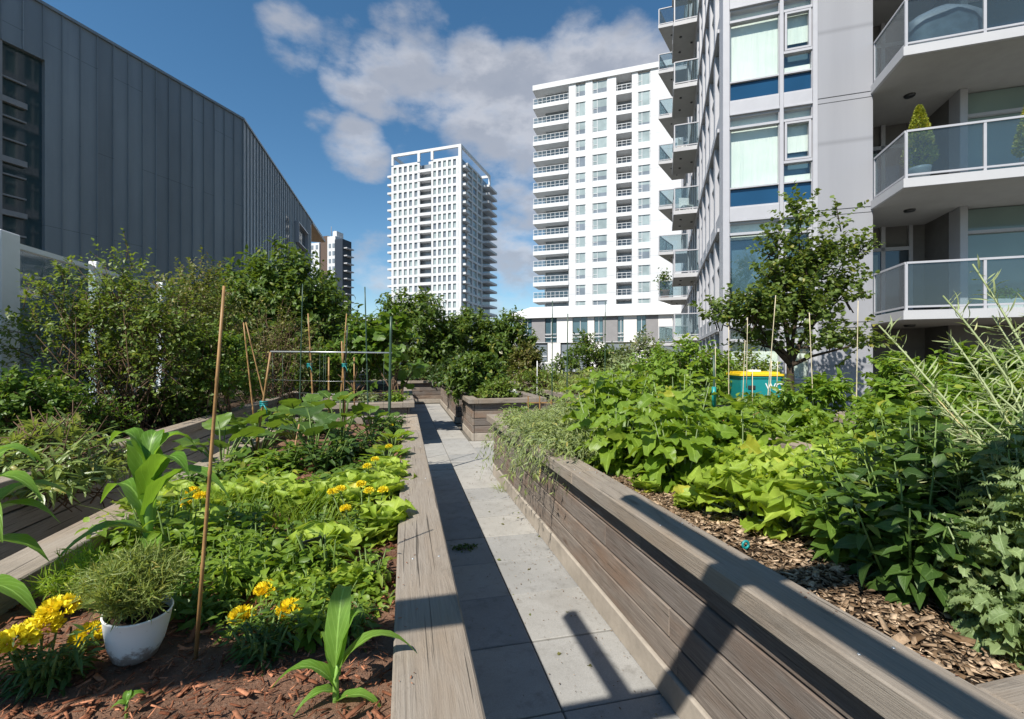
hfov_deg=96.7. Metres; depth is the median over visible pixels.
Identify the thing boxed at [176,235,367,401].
broadleaf tree
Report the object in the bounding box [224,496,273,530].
pepper plant
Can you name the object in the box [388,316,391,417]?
garden stake
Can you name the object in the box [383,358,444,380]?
shrub
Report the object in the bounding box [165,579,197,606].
pepper plant
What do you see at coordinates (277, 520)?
chives
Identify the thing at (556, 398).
rocket plant
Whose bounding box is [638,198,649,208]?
window
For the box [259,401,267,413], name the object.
cane tie
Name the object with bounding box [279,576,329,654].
pepper plant
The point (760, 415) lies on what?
chard plant
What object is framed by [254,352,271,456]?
bamboo cane
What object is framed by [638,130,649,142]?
window
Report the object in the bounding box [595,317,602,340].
window
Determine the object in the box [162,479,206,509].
lettuce
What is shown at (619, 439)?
chard plant
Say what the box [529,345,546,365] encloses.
window
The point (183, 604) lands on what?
pepper plant
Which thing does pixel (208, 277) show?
shrub
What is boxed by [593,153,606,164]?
window
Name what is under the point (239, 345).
shrub
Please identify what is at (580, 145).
window
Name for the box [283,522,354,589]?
pepper plant
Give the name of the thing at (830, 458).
lettuce
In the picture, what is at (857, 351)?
pale cane
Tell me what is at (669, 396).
chard plant
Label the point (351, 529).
pepper plant
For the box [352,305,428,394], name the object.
squash vine
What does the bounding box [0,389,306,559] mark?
raised bed
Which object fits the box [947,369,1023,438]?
bean bush
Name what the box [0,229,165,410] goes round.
pergola
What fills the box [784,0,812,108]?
window
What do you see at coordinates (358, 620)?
pepper plant
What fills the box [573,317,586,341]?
window
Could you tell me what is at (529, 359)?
shrub
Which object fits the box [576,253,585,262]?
window
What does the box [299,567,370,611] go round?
pepper plant
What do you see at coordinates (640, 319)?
window
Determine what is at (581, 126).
window
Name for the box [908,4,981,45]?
covered barbecue
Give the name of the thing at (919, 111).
potted conifer
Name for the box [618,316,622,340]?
window
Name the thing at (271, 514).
chives
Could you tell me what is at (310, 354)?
bamboo cane
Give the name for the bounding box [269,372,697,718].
ground
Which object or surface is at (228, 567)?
lettuce
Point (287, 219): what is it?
window
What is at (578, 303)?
window
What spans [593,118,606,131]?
window
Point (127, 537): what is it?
pepper plant
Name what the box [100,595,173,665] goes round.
plant pot
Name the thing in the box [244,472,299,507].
lettuce
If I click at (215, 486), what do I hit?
lettuce
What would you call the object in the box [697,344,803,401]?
shrub
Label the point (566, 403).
parsley plant
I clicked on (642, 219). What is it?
window
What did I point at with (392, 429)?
marigold
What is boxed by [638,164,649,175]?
window
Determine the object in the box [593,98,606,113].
window
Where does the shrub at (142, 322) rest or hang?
on the raised bed at (37, 524)
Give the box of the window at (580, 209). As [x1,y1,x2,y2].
[576,204,585,214]
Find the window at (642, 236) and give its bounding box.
[638,231,649,242]
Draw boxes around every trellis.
[270,351,391,412]
[527,396,584,411]
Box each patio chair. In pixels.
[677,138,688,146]
[679,198,693,209]
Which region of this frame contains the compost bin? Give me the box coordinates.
[726,370,784,397]
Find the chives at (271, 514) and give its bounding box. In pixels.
[138,478,318,537]
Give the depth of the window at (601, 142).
77.50 m
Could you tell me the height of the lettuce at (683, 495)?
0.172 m
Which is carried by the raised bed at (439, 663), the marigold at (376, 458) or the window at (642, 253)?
the marigold at (376, 458)
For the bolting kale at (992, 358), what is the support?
on the raised bed at (702, 624)
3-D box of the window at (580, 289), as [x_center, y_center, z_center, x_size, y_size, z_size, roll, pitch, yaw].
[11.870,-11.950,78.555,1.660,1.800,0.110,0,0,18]
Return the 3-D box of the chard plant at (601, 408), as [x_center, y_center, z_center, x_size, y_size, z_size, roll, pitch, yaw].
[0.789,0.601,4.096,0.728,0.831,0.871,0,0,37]
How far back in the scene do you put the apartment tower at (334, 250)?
177.10 m
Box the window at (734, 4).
[730,0,778,10]
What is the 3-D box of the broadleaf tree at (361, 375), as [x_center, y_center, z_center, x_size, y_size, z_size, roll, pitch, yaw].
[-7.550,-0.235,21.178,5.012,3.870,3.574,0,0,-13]
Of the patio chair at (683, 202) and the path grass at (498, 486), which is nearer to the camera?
the path grass at (498, 486)
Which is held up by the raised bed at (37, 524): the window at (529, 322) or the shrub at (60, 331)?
the shrub at (60, 331)
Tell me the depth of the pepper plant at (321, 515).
2.09 m
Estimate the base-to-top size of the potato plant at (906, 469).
0.730 m
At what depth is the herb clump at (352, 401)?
8.42 m
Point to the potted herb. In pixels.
(122, 586)
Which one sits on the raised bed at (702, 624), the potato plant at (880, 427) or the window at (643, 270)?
the potato plant at (880, 427)
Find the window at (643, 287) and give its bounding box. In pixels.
[638,282,649,292]
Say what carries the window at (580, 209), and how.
in the apartment tower at (604, 179)
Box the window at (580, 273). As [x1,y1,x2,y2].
[576,269,585,278]
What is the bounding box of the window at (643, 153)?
[638,147,649,158]
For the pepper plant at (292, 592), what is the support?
on the raised bed at (439, 663)
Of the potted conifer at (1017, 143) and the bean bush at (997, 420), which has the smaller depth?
the bean bush at (997, 420)
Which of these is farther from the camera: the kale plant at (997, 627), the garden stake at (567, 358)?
the garden stake at (567, 358)
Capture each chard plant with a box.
[556,391,665,477]
[559,380,645,459]
[574,364,658,423]
[624,400,738,495]
[629,358,734,435]
[685,400,798,454]
[721,410,777,425]
[748,410,823,444]
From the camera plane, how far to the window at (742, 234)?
12.57 m
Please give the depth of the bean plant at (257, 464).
3.23 m
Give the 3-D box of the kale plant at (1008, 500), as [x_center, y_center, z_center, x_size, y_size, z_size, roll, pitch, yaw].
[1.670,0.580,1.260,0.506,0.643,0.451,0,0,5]
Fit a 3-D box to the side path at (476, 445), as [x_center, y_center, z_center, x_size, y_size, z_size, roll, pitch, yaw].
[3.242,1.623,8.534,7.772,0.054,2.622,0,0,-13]
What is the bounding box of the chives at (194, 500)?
[90,477,255,527]
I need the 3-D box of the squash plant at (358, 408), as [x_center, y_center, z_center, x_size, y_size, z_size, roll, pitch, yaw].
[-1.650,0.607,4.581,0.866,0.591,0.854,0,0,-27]
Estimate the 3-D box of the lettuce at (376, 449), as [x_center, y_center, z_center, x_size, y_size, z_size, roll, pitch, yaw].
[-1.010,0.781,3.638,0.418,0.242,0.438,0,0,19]
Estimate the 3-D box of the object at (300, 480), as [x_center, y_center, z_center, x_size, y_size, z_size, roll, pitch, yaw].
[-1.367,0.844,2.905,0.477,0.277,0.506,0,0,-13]
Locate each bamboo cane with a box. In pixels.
[193,286,225,659]
[243,322,253,413]
[245,322,266,406]
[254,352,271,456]
[293,424,299,451]
[307,314,312,393]
[328,357,329,411]
[339,314,346,411]
[341,341,345,412]
[353,357,354,404]
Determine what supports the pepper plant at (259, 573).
on the raised bed at (439, 663)
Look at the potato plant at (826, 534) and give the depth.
1.89 m
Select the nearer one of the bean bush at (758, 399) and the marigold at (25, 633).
the marigold at (25, 633)
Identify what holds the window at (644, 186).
in the apartment tower at (604, 179)
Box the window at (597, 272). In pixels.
[593,268,606,277]
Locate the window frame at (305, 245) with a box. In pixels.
[295,221,308,252]
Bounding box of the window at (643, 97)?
[638,90,649,105]
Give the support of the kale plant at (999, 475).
on the raised bed at (702, 624)
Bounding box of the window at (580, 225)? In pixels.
[576,220,585,230]
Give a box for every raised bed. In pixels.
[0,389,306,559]
[0,414,485,718]
[322,381,414,415]
[363,379,440,402]
[440,385,515,422]
[460,391,546,440]
[487,414,1023,718]
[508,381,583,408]
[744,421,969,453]
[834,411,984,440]
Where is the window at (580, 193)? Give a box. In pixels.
[576,188,585,198]
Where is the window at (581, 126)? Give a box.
[576,121,585,134]
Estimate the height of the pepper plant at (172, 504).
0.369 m
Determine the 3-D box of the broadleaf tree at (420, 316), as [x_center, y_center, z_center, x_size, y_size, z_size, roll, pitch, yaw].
[-4.280,-0.772,19.675,5.283,4.945,3.516,0,0,17]
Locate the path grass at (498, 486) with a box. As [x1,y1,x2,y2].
[489,481,506,491]
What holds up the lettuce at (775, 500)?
on the raised bed at (702, 624)
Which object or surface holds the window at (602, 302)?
in the apartment tower at (604, 179)
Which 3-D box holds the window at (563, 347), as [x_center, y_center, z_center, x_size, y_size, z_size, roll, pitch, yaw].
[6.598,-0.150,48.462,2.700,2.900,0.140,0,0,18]
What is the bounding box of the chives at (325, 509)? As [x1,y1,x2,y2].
[263,475,371,530]
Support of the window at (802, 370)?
in the apartment block
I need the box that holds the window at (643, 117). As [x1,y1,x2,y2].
[638,111,649,124]
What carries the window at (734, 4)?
in the apartment block
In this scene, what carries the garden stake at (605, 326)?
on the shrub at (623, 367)
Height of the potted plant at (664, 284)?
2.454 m
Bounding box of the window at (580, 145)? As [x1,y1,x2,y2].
[576,140,585,150]
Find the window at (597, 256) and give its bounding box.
[593,251,606,261]
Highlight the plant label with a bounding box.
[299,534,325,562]
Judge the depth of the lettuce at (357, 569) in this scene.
1.67 m
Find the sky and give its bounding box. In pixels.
[42,0,684,353]
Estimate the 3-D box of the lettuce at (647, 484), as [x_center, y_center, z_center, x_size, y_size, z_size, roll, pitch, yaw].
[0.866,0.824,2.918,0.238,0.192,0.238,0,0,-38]
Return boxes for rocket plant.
[474,404,587,480]
[489,406,656,502]
[497,406,564,436]
[524,391,662,412]
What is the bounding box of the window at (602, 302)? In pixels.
[593,300,606,304]
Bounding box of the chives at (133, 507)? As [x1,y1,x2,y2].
[77,473,204,532]
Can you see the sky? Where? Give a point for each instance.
(331, 90)
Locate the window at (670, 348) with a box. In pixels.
[657,346,680,359]
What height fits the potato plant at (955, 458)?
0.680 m
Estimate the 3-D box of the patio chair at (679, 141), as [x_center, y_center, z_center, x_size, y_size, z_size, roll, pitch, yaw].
[8.340,-10.235,21.979,0.500,0.950,0.510,0,0,-39]
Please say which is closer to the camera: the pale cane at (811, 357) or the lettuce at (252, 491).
the lettuce at (252, 491)
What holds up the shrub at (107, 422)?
on the raised bed at (37, 524)
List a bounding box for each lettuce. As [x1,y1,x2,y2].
[111,486,179,514]
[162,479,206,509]
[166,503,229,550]
[195,480,239,511]
[211,551,267,586]
[232,479,276,511]
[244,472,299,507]
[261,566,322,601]
[272,479,327,517]
[276,520,366,566]
[287,480,343,515]
[309,470,358,483]
[322,478,396,520]
[322,561,376,593]
[339,469,390,495]
[348,495,415,547]
[356,456,409,472]
[360,471,405,503]
[371,464,416,481]
[626,474,662,496]
[672,483,713,510]
[684,457,808,525]
[693,448,814,507]
[711,435,798,465]
[727,460,850,540]
[765,442,864,466]
[772,468,854,524]
[797,454,872,470]
[806,437,868,453]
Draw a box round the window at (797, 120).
[784,105,812,217]
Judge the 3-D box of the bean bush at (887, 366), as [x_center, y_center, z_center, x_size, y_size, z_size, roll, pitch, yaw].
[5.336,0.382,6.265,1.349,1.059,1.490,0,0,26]
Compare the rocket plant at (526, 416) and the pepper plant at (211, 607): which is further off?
the rocket plant at (526, 416)
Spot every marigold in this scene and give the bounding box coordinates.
[0,592,106,704]
[180,486,205,511]
[211,579,306,676]
[327,480,388,528]
[362,444,392,473]
[385,422,405,433]
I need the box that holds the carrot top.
[18,537,120,610]
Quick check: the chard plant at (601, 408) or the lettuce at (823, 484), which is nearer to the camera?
the lettuce at (823, 484)
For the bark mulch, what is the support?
on the raised bed at (439, 663)
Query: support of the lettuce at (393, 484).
on the raised bed at (439, 663)
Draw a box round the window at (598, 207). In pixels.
[593,202,606,213]
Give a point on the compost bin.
(760, 381)
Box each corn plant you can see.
[0,443,79,614]
[52,427,229,564]
[111,689,145,718]
[270,584,416,715]
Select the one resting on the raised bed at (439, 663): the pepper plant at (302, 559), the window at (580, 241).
the pepper plant at (302, 559)
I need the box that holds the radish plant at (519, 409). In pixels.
[504,402,532,420]
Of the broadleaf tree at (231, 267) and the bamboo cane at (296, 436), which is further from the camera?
the broadleaf tree at (231, 267)
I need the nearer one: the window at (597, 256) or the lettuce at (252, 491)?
the lettuce at (252, 491)
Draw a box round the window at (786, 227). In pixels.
[784,217,812,326]
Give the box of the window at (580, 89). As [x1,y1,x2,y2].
[576,84,585,96]
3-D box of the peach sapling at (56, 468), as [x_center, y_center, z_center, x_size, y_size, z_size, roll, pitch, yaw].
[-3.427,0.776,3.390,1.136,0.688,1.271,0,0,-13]
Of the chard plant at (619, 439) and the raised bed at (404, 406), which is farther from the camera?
the raised bed at (404, 406)
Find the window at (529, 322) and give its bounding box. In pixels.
[524,319,531,338]
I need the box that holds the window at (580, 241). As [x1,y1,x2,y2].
[576,236,585,246]
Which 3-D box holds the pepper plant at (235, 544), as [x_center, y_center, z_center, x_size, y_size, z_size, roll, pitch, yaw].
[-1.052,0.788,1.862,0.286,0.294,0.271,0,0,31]
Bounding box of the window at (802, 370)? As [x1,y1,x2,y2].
[784,327,811,408]
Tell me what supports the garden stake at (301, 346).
on the raised bed at (439, 663)
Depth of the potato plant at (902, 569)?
1.60 m
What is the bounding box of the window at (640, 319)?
[637,316,644,340]
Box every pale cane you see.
[715,347,715,386]
[728,326,728,393]
[742,345,744,397]
[746,318,747,387]
[752,369,752,403]
[767,295,775,403]
[809,313,813,405]
[856,301,858,396]
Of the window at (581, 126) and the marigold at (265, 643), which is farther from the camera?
the window at (581, 126)
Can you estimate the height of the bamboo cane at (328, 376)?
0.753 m
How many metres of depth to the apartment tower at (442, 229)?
153.11 m
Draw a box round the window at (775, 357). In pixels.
[730,328,779,370]
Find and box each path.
[410,404,679,718]
[469,440,493,471]
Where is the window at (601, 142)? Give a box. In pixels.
[593,137,606,148]
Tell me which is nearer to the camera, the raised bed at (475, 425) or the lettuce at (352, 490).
the lettuce at (352, 490)
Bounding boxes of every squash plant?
[170,412,272,469]
[218,410,296,456]
[258,393,333,439]
[265,403,364,464]
[300,390,389,444]
[345,406,401,438]
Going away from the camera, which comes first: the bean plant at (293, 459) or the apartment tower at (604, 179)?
the bean plant at (293, 459)
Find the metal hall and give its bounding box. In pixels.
[0,0,324,397]
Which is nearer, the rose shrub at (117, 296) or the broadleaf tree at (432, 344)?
the rose shrub at (117, 296)
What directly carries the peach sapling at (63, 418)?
on the raised bed at (37, 524)
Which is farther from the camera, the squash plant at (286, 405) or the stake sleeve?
the squash plant at (286, 405)
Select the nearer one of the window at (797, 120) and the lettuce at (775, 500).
the lettuce at (775, 500)
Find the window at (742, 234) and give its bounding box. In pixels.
[730,219,779,328]
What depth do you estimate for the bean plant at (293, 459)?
3.44 m
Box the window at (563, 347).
[561,344,585,371]
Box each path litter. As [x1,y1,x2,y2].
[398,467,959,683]
[445,464,662,716]
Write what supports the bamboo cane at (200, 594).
on the raised bed at (439, 663)
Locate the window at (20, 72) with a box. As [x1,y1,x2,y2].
[0,39,41,249]
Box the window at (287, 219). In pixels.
[286,215,288,261]
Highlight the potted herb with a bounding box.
[54,534,197,631]
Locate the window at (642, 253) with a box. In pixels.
[638,248,649,258]
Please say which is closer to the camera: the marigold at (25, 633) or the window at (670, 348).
the marigold at (25, 633)
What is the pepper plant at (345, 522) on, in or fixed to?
on the raised bed at (439, 663)
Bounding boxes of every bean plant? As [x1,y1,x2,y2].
[163,458,249,489]
[212,448,283,477]
[221,463,301,484]
[240,441,313,475]
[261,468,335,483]
[294,434,360,474]
[302,417,334,434]
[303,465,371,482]
[333,427,379,460]
[338,453,382,469]
[367,413,406,431]
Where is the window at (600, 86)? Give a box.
[593,80,606,93]
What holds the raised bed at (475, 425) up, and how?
on the ground at (458, 425)
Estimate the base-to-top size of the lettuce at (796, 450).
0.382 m
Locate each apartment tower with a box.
[311,227,353,316]
[387,144,496,342]
[533,59,680,306]
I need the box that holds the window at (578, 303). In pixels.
[576,301,585,305]
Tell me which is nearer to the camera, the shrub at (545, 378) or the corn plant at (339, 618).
the corn plant at (339, 618)
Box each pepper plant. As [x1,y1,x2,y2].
[75,509,157,554]
[111,487,198,551]
[141,502,230,576]
[163,573,213,627]
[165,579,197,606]
[168,514,251,581]
[175,550,220,597]
[175,582,244,634]
[184,533,265,602]
[188,501,241,516]
[204,591,286,646]
[207,506,269,552]
[208,516,286,568]
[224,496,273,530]
[229,536,312,603]
[263,518,304,559]
[263,564,332,621]
[267,547,323,575]
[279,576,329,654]
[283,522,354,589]
[294,508,333,528]
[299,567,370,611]
[307,589,383,652]
[325,518,364,555]
[333,505,378,552]
[348,537,396,593]
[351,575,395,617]
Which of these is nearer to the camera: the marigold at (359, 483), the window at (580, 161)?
the marigold at (359, 483)
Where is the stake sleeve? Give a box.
[712,387,715,406]
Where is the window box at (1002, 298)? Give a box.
[976,286,1023,307]
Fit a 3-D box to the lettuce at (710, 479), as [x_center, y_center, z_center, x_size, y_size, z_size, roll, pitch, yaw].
[1.291,0.737,2.475,0.670,0.387,0.631,0,0,-13]
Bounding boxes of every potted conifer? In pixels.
[899,104,939,177]
[1011,105,1023,166]
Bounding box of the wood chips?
[600,471,1023,684]
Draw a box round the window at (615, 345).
[607,344,632,354]
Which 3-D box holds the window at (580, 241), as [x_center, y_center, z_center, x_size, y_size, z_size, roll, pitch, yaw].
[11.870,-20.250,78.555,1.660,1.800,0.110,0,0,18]
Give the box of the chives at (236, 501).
[163,478,301,518]
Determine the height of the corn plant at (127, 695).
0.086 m
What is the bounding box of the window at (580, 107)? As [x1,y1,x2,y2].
[576,101,585,116]
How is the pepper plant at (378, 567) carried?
on the raised bed at (439, 663)
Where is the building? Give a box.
[512,302,680,374]
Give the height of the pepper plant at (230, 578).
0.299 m
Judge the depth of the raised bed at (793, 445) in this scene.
4.21 m
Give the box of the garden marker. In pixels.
[741,540,749,551]
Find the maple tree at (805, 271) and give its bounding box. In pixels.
[688,180,904,390]
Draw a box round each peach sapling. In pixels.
[0,406,102,511]
[0,410,106,443]
[0,415,129,511]
[22,400,161,508]
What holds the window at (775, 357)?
in the apartment block
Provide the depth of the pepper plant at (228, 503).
2.26 m
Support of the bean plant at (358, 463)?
on the raised bed at (439, 663)
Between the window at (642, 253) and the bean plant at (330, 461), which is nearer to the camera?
the bean plant at (330, 461)
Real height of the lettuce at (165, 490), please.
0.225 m
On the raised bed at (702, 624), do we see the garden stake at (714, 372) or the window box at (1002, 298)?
the garden stake at (714, 372)
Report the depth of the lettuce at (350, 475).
2.81 m
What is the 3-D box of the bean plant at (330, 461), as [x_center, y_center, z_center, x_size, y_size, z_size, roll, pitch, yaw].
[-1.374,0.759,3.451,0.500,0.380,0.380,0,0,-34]
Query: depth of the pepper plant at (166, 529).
1.82 m
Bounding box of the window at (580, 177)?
[576,172,585,182]
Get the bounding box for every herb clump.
[330,389,357,402]
[357,391,384,401]
[382,389,409,401]
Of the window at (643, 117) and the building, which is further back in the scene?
the window at (643, 117)
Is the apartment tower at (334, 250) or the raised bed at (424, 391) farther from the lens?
the apartment tower at (334, 250)
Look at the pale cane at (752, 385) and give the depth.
5.80 m
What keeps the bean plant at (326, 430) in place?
on the raised bed at (439, 663)
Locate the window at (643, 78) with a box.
[638,72,649,85]
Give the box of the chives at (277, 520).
[222,478,336,537]
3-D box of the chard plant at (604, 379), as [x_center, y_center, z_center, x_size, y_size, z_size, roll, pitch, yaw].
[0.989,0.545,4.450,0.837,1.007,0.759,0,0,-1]
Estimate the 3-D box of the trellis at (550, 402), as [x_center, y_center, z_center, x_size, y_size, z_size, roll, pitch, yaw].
[0.621,0.685,6.316,0.840,0.360,0.028,0,0,-5]
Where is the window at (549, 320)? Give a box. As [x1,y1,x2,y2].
[546,318,556,341]
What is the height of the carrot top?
0.229 m
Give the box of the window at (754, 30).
[730,1,779,116]
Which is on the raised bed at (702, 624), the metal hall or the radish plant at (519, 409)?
the radish plant at (519, 409)
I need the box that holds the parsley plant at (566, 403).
[556,396,577,411]
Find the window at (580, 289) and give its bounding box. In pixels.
[576,285,585,295]
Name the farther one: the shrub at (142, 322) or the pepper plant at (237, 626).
the shrub at (142, 322)
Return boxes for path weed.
[450,543,477,552]
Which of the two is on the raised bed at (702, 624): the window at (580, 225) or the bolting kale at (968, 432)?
the bolting kale at (968, 432)
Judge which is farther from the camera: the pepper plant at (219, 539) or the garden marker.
the garden marker
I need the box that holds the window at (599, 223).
[593,219,606,229]
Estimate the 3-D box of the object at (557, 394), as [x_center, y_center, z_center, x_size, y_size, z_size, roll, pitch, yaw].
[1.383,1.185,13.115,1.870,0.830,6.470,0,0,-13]
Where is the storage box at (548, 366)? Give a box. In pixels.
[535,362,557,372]
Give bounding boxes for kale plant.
[923,486,1023,619]
[936,560,1023,669]
[953,433,1023,568]
[991,465,1023,578]
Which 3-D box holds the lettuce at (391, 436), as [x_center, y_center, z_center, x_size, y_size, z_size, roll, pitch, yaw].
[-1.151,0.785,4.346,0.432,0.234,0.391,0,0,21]
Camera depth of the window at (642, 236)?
75.31 m
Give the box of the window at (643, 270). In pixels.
[638,265,649,275]
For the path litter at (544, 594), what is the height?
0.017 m
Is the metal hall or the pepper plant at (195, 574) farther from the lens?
the metal hall
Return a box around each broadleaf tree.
[114,255,272,385]
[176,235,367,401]
[286,264,365,400]
[326,314,400,381]
[360,285,472,378]
[404,331,471,369]
[423,302,502,367]
[471,305,547,375]
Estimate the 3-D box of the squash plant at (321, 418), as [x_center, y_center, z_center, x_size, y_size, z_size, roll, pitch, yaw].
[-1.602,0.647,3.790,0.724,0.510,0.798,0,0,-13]
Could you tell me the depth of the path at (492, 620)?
2.83 m
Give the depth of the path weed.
3.85 m
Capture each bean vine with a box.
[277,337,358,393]
[318,312,393,399]
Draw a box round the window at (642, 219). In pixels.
[638,215,649,225]
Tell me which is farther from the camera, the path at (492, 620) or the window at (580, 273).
the window at (580, 273)
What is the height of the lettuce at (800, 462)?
0.365 m
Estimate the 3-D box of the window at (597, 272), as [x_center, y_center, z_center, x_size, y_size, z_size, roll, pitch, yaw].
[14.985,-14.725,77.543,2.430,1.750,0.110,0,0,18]
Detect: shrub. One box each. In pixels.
[0,237,236,432]
[0,255,130,404]
[0,358,112,438]
[0,388,154,440]
[6,228,210,426]
[58,300,257,425]
[93,381,224,428]
[98,245,288,417]
[170,325,276,414]
[211,297,323,404]
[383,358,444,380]
[428,347,477,392]
[443,348,513,404]
[473,376,522,397]
[506,336,545,380]
[510,366,568,393]
[541,365,609,397]
[542,328,620,379]
[575,353,642,397]
[594,343,628,371]
[599,324,671,370]
[627,340,698,403]
[637,332,736,404]
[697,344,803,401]
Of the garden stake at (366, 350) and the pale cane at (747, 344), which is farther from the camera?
the pale cane at (747, 344)
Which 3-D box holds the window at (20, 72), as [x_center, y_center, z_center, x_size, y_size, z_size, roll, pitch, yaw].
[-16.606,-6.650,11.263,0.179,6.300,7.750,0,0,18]
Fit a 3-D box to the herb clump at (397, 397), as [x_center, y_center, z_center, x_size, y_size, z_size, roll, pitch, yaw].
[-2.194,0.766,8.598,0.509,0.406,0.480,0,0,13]
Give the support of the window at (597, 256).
in the apartment tower at (604, 179)
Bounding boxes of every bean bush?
[700,394,773,423]
[732,391,798,414]
[740,406,854,444]
[757,367,867,430]
[817,397,954,458]
[843,348,971,422]
[843,374,976,435]
[914,338,1023,419]
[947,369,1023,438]
[963,409,1020,443]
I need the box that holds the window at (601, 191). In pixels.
[593,186,606,197]
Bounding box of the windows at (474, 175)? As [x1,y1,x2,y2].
[394,167,480,342]
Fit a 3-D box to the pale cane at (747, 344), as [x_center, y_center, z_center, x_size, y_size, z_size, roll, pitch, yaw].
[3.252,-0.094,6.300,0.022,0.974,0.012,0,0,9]
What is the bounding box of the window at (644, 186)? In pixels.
[638,181,649,192]
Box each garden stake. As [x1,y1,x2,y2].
[299,284,302,405]
[343,325,347,418]
[364,287,368,421]
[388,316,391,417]
[552,301,552,403]
[566,314,567,399]
[604,302,605,371]
[713,355,715,441]
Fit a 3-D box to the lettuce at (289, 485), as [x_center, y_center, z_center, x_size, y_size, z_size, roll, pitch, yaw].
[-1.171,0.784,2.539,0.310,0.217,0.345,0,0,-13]
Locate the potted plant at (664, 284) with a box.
[653,259,676,296]
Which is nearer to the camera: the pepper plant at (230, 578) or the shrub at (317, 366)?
the pepper plant at (230, 578)
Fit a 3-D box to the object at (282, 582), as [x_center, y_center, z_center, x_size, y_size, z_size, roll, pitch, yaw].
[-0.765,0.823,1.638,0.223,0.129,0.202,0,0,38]
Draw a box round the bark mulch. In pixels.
[0,454,396,718]
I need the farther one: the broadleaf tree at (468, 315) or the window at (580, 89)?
the window at (580, 89)
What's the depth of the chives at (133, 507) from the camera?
2.29 m
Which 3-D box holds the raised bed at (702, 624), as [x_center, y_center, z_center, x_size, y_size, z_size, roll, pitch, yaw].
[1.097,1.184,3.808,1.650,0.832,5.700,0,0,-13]
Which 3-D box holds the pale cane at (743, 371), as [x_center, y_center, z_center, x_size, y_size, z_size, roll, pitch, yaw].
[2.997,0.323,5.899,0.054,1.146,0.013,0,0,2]
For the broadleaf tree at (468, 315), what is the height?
4.239 m
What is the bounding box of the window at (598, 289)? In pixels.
[593,284,606,294]
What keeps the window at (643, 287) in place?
in the apartment tower at (604, 179)
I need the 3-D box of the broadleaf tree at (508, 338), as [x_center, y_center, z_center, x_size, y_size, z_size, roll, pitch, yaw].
[-0.418,-0.315,19.954,4.076,4.030,3.049,0,0,-13]
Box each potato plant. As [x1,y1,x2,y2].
[786,457,906,486]
[787,467,924,566]
[794,428,949,509]
[820,453,1012,622]
[839,399,1015,536]
[860,407,984,488]
[905,405,1023,506]
[926,429,1023,514]
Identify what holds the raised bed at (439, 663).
on the ground at (458, 425)
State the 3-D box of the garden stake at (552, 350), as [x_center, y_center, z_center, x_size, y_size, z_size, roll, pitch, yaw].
[0.794,-0.137,8.999,0.027,2.050,0.020,0,0,9]
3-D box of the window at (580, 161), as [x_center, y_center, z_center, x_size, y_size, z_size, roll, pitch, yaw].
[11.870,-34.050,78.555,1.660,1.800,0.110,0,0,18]
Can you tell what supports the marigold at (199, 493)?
on the raised bed at (439, 663)
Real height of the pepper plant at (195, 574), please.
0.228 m
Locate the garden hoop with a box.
[702,405,730,425]
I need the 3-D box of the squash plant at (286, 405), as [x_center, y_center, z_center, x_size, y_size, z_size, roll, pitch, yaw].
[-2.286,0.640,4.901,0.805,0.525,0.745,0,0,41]
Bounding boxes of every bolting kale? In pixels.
[878,316,1023,507]
[931,378,1023,496]
[940,254,1023,424]
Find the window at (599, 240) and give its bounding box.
[593,235,606,245]
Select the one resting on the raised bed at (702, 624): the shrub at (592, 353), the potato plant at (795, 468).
the potato plant at (795, 468)
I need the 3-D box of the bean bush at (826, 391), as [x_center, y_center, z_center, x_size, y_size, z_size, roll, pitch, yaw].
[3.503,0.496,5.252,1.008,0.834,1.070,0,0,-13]
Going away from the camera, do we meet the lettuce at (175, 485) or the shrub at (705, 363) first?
the lettuce at (175, 485)
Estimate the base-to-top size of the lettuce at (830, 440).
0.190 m
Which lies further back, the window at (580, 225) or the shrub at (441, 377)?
the window at (580, 225)
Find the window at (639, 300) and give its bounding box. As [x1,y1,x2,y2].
[638,299,649,302]
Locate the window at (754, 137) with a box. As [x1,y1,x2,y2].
[730,110,779,222]
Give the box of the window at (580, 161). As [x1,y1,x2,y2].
[576,156,585,167]
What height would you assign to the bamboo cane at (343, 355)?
1.316 m
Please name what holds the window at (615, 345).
in the building
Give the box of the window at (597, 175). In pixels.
[593,170,606,180]
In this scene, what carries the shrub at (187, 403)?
on the raised bed at (37, 524)
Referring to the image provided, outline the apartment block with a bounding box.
[658,0,1023,411]

